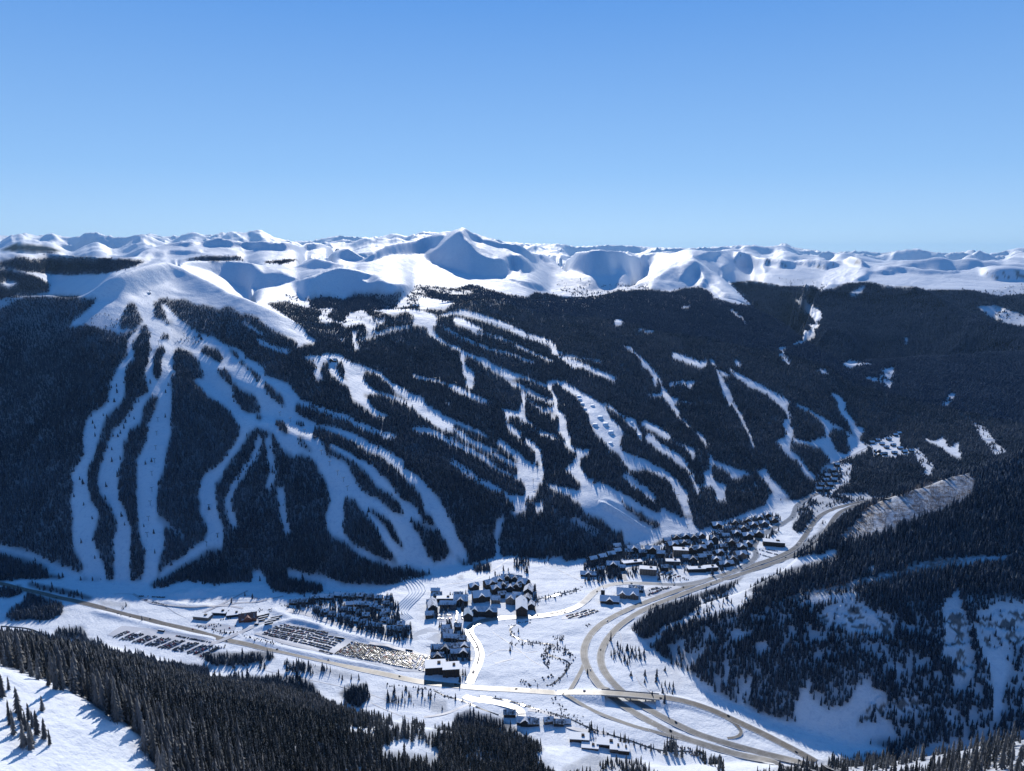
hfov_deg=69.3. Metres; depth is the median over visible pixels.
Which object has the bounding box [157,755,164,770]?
conifer tree
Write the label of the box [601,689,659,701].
overpass bridge
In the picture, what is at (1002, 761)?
conifer tree
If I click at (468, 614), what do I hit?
lodge building
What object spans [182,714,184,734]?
conifer tree
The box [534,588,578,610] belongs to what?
creek
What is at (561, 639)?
roadside trees
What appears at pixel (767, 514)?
lodge building
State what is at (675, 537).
lodge building
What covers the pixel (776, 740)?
highway
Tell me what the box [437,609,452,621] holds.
parking lot
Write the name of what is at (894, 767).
conifer tree
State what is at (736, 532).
lodge building
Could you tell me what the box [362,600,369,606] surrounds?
chalet
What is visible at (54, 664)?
conifer tree
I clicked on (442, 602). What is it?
lodge building
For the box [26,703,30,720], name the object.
conifer tree
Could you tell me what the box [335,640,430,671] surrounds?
parking lot
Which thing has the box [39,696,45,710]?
conifer tree
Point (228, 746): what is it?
conifer tree
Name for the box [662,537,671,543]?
inn building
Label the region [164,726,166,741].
conifer tree
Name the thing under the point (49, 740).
conifer tree
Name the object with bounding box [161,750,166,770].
conifer tree
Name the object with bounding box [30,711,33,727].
conifer tree
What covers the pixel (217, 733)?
conifer tree
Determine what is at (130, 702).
conifer tree
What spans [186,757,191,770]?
conifer tree
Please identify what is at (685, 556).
lodge building
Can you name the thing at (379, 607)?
chalet
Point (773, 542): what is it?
lodge building
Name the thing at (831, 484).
house
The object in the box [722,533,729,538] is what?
inn building
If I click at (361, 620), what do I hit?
chalet
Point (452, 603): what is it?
guesthouse
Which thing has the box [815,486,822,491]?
house
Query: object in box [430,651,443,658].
apartment building
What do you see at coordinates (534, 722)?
roadside shed
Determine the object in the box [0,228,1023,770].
mountain terrain
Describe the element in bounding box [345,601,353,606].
chalet
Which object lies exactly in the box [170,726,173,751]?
conifer tree
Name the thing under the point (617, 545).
lodge building
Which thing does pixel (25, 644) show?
conifer tree
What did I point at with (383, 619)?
chalet
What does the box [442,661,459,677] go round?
lodge building
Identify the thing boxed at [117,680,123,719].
conifer tree
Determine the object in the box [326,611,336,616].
chalet
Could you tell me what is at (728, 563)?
lodge building
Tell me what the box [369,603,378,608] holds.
chalet
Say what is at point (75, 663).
conifer tree
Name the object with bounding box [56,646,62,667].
conifer tree
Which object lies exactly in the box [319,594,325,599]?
chalet
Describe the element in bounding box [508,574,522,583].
condominium building
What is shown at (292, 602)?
chalet
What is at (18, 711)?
conifer tree
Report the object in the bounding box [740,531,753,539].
lodge building
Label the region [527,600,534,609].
inn building
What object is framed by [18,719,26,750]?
conifer tree
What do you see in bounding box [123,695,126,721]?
conifer tree
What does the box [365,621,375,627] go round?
chalet
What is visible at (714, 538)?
lodge building
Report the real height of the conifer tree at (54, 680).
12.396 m
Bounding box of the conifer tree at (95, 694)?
[92,674,99,706]
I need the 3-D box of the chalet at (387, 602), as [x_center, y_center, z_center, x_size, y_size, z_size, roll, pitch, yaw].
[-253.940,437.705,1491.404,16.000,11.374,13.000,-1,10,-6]
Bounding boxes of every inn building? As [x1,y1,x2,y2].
[467,582,479,590]
[489,584,501,594]
[491,595,500,603]
[497,581,508,590]
[497,590,506,597]
[505,584,513,591]
[511,582,522,591]
[512,591,521,596]
[523,593,531,601]
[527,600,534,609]
[596,566,604,572]
[618,564,625,570]
[624,548,632,554]
[638,549,646,556]
[656,550,664,557]
[661,564,668,570]
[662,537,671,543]
[688,556,697,562]
[697,553,706,560]
[703,551,712,557]
[711,556,721,562]
[714,530,723,535]
[718,543,728,550]
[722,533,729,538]
[743,540,752,547]
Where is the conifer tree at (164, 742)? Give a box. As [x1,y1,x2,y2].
[162,735,165,750]
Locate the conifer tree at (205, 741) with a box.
[203,735,210,758]
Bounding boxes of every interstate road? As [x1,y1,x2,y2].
[580,493,892,770]
[597,498,890,770]
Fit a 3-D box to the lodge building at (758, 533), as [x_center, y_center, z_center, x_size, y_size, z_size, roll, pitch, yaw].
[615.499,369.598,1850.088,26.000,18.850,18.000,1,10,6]
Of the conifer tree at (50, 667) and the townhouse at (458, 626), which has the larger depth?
the townhouse at (458, 626)
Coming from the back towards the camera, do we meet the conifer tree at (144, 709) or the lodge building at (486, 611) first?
the lodge building at (486, 611)
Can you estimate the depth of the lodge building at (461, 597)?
1489.21 m
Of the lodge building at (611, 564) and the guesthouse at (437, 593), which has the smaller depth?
the guesthouse at (437, 593)
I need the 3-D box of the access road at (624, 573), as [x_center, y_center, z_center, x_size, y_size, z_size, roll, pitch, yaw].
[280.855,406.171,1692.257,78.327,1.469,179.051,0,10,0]
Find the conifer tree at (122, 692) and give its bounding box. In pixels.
[120,682,125,710]
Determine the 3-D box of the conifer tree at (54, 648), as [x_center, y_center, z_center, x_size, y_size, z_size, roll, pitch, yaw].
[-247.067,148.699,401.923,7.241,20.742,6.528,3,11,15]
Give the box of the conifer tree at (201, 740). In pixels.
[199,733,204,757]
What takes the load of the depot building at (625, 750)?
on the mountain terrain
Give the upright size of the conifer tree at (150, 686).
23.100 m
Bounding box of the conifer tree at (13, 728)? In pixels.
[10,709,17,734]
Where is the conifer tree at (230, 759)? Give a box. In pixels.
[228,750,233,769]
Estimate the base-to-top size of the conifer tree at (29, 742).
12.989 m
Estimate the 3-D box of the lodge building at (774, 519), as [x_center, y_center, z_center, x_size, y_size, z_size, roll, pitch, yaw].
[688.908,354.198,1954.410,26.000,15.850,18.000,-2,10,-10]
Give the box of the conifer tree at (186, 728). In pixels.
[184,723,189,738]
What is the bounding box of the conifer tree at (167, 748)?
[166,742,171,760]
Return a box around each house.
[587,555,597,562]
[597,553,607,561]
[605,550,615,558]
[613,547,621,552]
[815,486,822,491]
[818,482,824,486]
[824,473,830,477]
[826,482,833,486]
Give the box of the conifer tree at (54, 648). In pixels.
[53,642,56,659]
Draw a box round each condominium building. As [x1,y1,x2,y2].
[483,577,497,589]
[492,575,504,581]
[501,573,509,580]
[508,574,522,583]
[517,577,530,589]
[523,583,533,594]
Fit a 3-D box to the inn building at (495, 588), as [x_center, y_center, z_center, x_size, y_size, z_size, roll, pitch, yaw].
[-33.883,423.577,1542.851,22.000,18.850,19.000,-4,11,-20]
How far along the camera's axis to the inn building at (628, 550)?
1741.38 m
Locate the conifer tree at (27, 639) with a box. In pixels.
[26,633,30,653]
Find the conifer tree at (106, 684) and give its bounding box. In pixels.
[104,672,110,713]
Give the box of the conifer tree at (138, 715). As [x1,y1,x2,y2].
[135,697,144,735]
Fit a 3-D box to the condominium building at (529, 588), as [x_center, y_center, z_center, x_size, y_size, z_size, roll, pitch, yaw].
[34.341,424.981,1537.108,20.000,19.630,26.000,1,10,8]
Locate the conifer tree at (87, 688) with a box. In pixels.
[85,670,90,700]
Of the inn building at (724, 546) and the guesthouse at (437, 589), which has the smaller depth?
the guesthouse at (437, 589)
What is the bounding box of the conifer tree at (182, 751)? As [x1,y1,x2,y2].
[180,735,184,762]
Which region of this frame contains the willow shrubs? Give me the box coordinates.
[118,586,717,764]
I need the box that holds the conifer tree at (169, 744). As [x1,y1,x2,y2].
[167,735,172,758]
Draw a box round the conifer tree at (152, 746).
[147,722,157,763]
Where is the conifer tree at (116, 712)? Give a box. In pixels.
[109,687,121,724]
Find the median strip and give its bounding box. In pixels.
[469,631,479,672]
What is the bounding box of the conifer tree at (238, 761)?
[235,747,241,770]
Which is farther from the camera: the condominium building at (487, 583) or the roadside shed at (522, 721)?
the condominium building at (487, 583)
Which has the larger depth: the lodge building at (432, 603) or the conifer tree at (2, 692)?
the lodge building at (432, 603)
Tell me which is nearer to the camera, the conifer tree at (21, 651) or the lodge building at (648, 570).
the conifer tree at (21, 651)
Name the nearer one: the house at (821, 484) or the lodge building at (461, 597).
the lodge building at (461, 597)
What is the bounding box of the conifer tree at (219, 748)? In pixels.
[217,742,223,759]
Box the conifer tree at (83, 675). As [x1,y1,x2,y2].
[80,663,86,696]
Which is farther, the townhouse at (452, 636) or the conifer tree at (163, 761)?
the townhouse at (452, 636)
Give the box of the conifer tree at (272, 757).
[271,750,277,770]
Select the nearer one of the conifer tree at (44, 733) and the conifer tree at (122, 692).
the conifer tree at (44, 733)
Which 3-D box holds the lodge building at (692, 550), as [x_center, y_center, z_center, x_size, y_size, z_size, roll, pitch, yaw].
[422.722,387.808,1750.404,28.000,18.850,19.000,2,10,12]
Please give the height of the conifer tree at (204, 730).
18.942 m
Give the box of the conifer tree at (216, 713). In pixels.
[215,707,217,724]
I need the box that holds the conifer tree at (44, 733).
[40,717,47,739]
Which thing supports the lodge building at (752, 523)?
on the mountain terrain
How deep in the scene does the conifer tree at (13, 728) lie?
303.13 m
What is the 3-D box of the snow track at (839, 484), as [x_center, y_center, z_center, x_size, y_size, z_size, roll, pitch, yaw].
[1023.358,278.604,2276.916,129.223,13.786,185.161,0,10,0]
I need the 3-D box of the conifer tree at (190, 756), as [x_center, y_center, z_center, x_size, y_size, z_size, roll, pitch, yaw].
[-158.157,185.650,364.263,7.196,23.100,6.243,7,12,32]
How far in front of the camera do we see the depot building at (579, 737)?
1075.38 m
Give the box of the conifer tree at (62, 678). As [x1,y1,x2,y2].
[59,660,67,690]
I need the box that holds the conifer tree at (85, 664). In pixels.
[83,655,88,673]
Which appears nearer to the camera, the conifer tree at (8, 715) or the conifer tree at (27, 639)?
the conifer tree at (8, 715)
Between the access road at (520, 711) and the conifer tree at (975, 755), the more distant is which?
the access road at (520, 711)
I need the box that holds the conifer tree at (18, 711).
[16,700,21,721]
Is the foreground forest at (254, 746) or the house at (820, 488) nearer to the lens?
the foreground forest at (254, 746)
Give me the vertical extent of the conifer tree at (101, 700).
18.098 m
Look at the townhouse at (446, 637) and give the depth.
1352.82 m
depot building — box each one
[569,731,588,742]
[581,741,598,750]
[596,736,617,748]
[610,741,621,753]
[618,743,629,754]
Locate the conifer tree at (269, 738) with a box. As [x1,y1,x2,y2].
[268,727,271,747]
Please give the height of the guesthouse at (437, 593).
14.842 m
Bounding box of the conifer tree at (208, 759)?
[207,747,210,770]
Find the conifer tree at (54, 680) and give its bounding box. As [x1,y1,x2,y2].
[51,666,58,689]
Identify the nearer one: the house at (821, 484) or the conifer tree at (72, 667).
the conifer tree at (72, 667)
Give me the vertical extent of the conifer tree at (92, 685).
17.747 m
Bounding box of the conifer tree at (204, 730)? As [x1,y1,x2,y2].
[202,722,206,736]
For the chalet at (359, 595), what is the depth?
1519.36 m
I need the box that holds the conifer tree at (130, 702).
[125,685,135,725]
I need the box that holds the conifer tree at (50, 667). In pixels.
[48,652,52,681]
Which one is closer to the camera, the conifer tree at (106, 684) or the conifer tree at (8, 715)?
the conifer tree at (8, 715)
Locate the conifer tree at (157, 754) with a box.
[155,746,159,770]
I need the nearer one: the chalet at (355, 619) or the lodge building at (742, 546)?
the chalet at (355, 619)
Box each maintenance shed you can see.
[192,612,212,620]
[211,608,228,615]
[226,610,241,617]
[238,611,256,622]
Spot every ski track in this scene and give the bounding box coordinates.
[263,670,404,706]
[493,632,541,665]
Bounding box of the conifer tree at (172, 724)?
[170,717,180,746]
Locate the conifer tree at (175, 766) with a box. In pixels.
[172,753,177,770]
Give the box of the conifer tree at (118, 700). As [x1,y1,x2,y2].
[115,688,125,722]
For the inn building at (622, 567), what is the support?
on the mountain terrain
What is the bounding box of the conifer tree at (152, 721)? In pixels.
[150,710,155,734]
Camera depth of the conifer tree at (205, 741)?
420.44 m
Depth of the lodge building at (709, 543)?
1777.02 m
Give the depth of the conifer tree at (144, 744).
343.13 m
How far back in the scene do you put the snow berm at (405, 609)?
1516.94 m
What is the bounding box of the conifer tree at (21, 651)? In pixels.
[13,632,26,668]
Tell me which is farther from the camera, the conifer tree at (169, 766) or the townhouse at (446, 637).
the townhouse at (446, 637)
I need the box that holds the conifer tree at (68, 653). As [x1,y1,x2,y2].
[66,648,70,664]
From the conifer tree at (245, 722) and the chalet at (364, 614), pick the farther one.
the chalet at (364, 614)
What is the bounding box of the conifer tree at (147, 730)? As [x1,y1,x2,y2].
[145,721,149,751]
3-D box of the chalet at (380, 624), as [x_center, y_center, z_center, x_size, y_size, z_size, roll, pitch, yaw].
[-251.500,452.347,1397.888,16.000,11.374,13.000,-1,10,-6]
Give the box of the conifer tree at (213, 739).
[212,731,214,754]
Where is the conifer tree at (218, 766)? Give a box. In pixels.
[217,756,220,770]
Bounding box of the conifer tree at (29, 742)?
[26,722,35,750]
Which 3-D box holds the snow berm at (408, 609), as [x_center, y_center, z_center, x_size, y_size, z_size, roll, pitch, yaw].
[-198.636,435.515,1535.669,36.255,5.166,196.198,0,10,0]
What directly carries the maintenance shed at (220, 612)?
on the mountain terrain
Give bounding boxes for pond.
[411,627,448,645]
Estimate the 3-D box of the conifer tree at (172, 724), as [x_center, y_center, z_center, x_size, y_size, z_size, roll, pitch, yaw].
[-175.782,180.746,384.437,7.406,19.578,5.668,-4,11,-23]
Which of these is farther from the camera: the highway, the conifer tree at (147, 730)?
the highway
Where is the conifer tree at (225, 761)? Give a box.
[224,747,229,770]
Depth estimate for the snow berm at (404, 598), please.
1527.31 m
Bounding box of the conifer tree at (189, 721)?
[188,713,195,738]
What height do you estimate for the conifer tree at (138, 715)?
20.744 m
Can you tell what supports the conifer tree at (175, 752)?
on the mountain terrain
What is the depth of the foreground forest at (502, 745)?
813.28 m
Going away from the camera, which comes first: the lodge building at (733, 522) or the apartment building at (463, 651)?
the apartment building at (463, 651)
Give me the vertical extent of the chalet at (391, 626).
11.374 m
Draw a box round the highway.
[0,581,817,761]
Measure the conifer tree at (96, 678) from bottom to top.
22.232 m
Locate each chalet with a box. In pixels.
[288,599,297,604]
[298,598,308,604]
[310,594,318,599]
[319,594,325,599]
[320,608,328,614]
[326,593,333,599]
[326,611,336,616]
[334,591,342,597]
[339,605,347,612]
[341,592,348,598]
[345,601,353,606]
[348,593,354,598]
[350,617,359,623]
[354,601,361,606]
[356,592,365,598]
[359,618,367,624]
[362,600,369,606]
[362,611,369,617]
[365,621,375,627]
[366,593,373,599]
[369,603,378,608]
[374,594,383,600]
[374,622,382,628]
[376,605,385,610]
[379,611,386,617]
[381,608,389,614]
[381,616,389,622]
[382,600,389,606]
[386,619,394,624]
[387,624,395,631]
[394,626,402,632]
[397,621,405,625]
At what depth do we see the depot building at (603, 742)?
1066.86 m
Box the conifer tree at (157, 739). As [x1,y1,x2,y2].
[155,730,160,750]
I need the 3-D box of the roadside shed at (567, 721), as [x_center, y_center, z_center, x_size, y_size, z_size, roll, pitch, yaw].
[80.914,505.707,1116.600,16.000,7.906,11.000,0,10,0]
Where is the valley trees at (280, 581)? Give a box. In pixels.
[0,473,1023,728]
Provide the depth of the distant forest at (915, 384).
3431.80 m
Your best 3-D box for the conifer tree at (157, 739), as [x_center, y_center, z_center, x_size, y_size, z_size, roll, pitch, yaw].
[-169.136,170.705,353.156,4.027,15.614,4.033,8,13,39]
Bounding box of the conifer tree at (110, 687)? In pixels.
[108,677,112,712]
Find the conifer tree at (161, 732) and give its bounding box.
[159,722,165,742]
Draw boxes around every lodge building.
[326,358,336,361]
[425,659,445,675]
[427,597,437,612]
[436,595,452,602]
[439,600,448,608]
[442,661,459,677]
[453,594,468,606]
[463,606,472,621]
[467,605,497,617]
[471,589,490,602]
[505,593,516,604]
[515,595,527,616]
[580,570,596,576]
[600,595,619,604]
[606,560,619,569]
[613,543,620,547]
[616,587,638,599]
[622,559,642,565]
[626,545,640,553]
[628,585,643,592]
[639,565,656,575]
[645,545,659,554]
[665,540,678,549]
[665,558,679,565]
[671,534,681,540]
[673,547,688,557]
[678,539,690,546]
[680,533,689,538]
[682,554,688,560]
[685,545,696,554]
[686,566,705,572]
[689,534,698,540]
[693,544,706,552]
[695,532,706,538]
[702,540,713,548]
[702,564,717,571]
[709,534,718,544]
[710,521,722,528]
[713,549,723,555]
[717,559,734,567]
[725,538,737,547]
[727,555,737,561]
[730,519,739,525]
[730,529,740,536]
[733,550,747,559]
[735,543,747,550]
[738,525,749,531]
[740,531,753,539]
[744,517,752,523]
[747,521,758,527]
[753,530,763,537]
[754,515,763,520]
[758,520,769,526]
[762,512,771,518]
[762,538,784,546]
[767,516,778,523]
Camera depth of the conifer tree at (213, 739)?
439.76 m
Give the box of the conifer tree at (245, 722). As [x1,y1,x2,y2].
[244,716,246,732]
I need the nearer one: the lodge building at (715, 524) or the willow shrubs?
the willow shrubs
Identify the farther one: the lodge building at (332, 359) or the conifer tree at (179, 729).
the lodge building at (332, 359)
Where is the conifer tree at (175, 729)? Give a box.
[173,719,179,743]
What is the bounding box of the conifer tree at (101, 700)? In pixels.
[97,678,104,711]
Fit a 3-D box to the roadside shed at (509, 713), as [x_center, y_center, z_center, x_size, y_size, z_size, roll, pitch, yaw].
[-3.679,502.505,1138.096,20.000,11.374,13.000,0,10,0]
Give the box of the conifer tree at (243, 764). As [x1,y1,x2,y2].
[241,756,245,770]
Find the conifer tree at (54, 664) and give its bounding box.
[52,652,59,689]
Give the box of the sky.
[0,0,1023,253]
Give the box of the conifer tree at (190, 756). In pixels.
[187,744,195,770]
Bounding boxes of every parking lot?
[108,626,214,651]
[195,623,235,630]
[259,623,351,653]
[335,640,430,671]
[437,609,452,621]
[562,609,598,618]
[645,586,680,596]
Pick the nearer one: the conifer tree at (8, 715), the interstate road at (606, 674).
the conifer tree at (8, 715)
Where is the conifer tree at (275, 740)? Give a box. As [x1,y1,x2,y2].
[274,733,277,752]
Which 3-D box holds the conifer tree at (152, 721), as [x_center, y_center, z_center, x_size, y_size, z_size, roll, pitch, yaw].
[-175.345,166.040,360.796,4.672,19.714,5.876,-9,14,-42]
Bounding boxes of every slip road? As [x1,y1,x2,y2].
[562,693,682,740]
[568,665,583,689]
[726,719,742,738]
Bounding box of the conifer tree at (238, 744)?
[236,735,244,758]
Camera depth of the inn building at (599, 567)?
1642.44 m
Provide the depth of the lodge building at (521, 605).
1449.19 m
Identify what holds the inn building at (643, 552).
on the mountain terrain
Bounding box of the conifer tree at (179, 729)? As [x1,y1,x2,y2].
[177,718,182,738]
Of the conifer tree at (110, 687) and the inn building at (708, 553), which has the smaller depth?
the conifer tree at (110, 687)
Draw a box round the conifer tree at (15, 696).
[13,686,23,714]
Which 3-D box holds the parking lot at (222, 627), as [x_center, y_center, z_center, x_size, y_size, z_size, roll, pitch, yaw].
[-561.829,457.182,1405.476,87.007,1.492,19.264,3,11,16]
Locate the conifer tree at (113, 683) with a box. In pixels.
[110,676,122,719]
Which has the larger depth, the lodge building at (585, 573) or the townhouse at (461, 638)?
the lodge building at (585, 573)
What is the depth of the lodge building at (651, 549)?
1741.64 m
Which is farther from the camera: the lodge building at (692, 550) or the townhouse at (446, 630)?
the lodge building at (692, 550)
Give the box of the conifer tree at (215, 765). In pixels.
[213,759,218,770]
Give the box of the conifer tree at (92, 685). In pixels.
[89,673,93,701]
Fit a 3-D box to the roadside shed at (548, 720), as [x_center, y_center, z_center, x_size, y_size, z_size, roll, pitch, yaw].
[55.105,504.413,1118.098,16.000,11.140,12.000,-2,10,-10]
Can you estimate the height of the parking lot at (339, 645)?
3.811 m
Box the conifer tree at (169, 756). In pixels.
[167,748,174,770]
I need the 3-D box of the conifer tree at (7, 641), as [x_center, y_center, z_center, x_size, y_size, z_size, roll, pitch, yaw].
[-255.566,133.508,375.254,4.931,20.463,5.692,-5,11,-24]
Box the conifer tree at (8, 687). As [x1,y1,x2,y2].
[6,677,10,690]
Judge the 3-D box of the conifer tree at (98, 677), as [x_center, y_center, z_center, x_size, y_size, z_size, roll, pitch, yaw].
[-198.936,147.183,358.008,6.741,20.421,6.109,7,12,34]
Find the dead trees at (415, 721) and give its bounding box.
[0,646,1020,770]
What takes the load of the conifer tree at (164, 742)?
on the mountain terrain
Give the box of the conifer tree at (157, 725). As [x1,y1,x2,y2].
[155,716,159,740]
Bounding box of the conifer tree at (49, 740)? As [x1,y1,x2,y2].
[47,730,51,744]
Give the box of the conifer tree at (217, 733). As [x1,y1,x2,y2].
[215,723,219,741]
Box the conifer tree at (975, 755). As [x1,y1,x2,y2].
[969,742,978,769]
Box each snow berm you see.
[393,578,409,620]
[395,579,412,620]
[399,579,416,619]
[401,576,419,619]
[403,576,422,618]
[406,577,425,618]
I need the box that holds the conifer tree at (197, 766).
[195,756,199,770]
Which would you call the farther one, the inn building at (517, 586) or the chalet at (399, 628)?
the inn building at (517, 586)
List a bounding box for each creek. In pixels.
[0,626,37,631]
[434,690,498,714]
[480,695,690,751]
[509,625,569,685]
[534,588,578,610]
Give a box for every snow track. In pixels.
[132,593,242,608]
[202,590,247,612]
[215,595,283,606]
[285,608,396,641]
[424,701,473,717]
[826,447,866,463]
[837,466,851,487]
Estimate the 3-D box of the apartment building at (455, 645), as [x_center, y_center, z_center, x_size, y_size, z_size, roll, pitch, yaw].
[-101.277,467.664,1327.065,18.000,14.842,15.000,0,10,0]
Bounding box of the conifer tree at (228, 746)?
[227,739,233,764]
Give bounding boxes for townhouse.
[440,628,448,636]
[441,624,449,628]
[443,632,451,641]
[450,633,459,642]
[454,622,461,630]
[457,635,466,641]
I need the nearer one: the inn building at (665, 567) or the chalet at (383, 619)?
the chalet at (383, 619)
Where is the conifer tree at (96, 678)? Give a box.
[93,667,104,704]
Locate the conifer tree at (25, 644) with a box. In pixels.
[23,638,30,655]
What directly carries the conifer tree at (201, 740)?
on the mountain terrain
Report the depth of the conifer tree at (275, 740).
580.95 m
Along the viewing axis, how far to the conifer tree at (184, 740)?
373.60 m
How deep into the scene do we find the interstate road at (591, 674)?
1291.14 m
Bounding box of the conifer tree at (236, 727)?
[235,717,238,736]
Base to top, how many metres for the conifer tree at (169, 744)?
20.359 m
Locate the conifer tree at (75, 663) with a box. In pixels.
[72,652,79,686]
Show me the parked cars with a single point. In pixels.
(362, 651)
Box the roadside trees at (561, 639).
[141,588,716,764]
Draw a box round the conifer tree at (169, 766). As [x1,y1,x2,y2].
[167,758,171,770]
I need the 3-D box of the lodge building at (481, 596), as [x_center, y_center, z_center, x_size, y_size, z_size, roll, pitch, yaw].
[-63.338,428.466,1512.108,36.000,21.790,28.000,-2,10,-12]
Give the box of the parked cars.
[113,548,777,658]
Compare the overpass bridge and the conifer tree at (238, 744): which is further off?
the overpass bridge
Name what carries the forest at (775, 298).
on the mountain terrain
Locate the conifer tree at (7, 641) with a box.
[5,632,13,666]
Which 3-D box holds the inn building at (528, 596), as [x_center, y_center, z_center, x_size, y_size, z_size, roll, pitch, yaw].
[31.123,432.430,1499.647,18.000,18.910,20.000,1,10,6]
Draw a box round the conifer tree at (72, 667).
[68,657,81,694]
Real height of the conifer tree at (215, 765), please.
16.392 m
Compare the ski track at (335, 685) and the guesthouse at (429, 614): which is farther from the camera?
the guesthouse at (429, 614)
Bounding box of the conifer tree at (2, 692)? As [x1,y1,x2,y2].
[0,675,6,698]
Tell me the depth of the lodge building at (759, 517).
1961.75 m
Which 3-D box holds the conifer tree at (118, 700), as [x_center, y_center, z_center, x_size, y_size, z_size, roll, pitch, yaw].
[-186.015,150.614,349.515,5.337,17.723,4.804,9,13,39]
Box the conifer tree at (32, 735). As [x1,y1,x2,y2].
[29,725,35,744]
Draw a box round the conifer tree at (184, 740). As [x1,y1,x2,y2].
[183,732,185,750]
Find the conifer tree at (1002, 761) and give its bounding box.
[997,736,1007,769]
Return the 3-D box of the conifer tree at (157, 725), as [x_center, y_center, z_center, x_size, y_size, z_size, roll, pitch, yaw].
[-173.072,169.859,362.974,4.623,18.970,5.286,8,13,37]
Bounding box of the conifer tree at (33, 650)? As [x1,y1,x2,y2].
[30,637,35,660]
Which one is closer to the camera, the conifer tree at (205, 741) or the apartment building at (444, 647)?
the conifer tree at (205, 741)
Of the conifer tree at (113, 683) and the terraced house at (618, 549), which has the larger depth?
the terraced house at (618, 549)
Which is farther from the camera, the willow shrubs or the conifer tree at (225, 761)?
the willow shrubs
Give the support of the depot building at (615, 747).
on the mountain terrain
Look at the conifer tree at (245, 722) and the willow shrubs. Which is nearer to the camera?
the conifer tree at (245, 722)
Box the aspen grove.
[769,473,984,600]
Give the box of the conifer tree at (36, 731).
[33,710,40,735]
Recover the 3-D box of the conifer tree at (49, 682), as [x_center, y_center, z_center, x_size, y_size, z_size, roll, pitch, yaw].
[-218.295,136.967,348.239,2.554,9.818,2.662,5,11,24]
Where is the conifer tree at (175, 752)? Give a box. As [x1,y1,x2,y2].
[173,739,178,760]
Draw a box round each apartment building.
[430,643,439,651]
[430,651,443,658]
[440,643,450,653]
[450,642,459,648]
[450,648,458,656]
[457,647,469,657]
[458,641,470,647]
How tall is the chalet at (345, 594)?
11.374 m
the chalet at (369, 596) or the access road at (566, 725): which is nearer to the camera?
the access road at (566, 725)
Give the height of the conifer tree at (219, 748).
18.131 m
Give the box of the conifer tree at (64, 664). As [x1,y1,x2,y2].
[62,655,69,681]
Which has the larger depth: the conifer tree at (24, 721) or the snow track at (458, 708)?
the snow track at (458, 708)
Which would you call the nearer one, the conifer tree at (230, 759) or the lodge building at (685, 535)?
the conifer tree at (230, 759)
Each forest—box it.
[0,251,1023,335]
[0,293,1023,478]
[0,319,1023,693]
[0,626,624,770]
[0,633,371,770]
[61,255,1023,424]
[619,490,1023,764]
[619,721,1023,770]
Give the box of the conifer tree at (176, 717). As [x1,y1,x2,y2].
[173,710,177,727]
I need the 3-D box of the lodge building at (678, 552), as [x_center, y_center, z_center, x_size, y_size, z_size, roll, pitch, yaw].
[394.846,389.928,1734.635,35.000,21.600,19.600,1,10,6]
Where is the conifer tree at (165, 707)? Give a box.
[164,701,169,719]
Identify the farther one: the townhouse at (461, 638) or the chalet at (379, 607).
the chalet at (379, 607)
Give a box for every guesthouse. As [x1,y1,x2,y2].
[425,610,433,618]
[430,587,440,592]
[432,591,441,598]
[448,600,456,607]
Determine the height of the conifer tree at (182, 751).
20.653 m
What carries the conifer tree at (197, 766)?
on the mountain terrain
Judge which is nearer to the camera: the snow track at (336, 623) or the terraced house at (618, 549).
the snow track at (336, 623)
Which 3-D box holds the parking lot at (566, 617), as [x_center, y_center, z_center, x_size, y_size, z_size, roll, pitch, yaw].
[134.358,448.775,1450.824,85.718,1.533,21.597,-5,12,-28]
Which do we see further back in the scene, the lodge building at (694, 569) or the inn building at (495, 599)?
the lodge building at (694, 569)
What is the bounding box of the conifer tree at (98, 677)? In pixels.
[97,672,103,699]
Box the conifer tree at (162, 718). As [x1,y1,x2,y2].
[160,709,164,730]
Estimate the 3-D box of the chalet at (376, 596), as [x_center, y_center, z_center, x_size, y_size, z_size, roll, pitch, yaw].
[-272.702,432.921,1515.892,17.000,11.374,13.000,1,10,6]
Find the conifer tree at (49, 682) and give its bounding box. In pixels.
[45,669,51,685]
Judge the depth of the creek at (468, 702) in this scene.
1161.14 m
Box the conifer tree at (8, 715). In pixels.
[6,701,10,725]
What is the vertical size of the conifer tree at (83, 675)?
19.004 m
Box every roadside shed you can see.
[503,708,515,717]
[516,716,534,726]
[528,717,539,726]
[542,715,553,724]
[553,718,564,726]
[564,718,570,723]
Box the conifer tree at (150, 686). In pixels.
[148,680,152,691]
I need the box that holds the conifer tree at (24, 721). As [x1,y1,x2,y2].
[22,711,26,730]
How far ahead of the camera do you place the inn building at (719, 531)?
1858.19 m
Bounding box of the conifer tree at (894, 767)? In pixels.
[892,760,896,770]
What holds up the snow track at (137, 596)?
on the mountain terrain
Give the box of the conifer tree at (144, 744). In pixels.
[139,720,149,754]
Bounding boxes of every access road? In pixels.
[209,617,280,644]
[255,633,329,653]
[368,642,473,661]
[462,694,525,715]
[465,493,819,683]
[528,708,606,734]
[622,548,646,580]
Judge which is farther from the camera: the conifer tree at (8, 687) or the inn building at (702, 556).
the inn building at (702, 556)
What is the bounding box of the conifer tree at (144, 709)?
[142,697,149,724]
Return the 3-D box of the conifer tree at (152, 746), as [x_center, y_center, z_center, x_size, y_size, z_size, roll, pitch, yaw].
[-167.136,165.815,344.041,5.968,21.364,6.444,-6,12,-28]
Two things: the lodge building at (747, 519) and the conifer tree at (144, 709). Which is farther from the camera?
the lodge building at (747, 519)
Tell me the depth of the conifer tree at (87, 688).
363.34 m

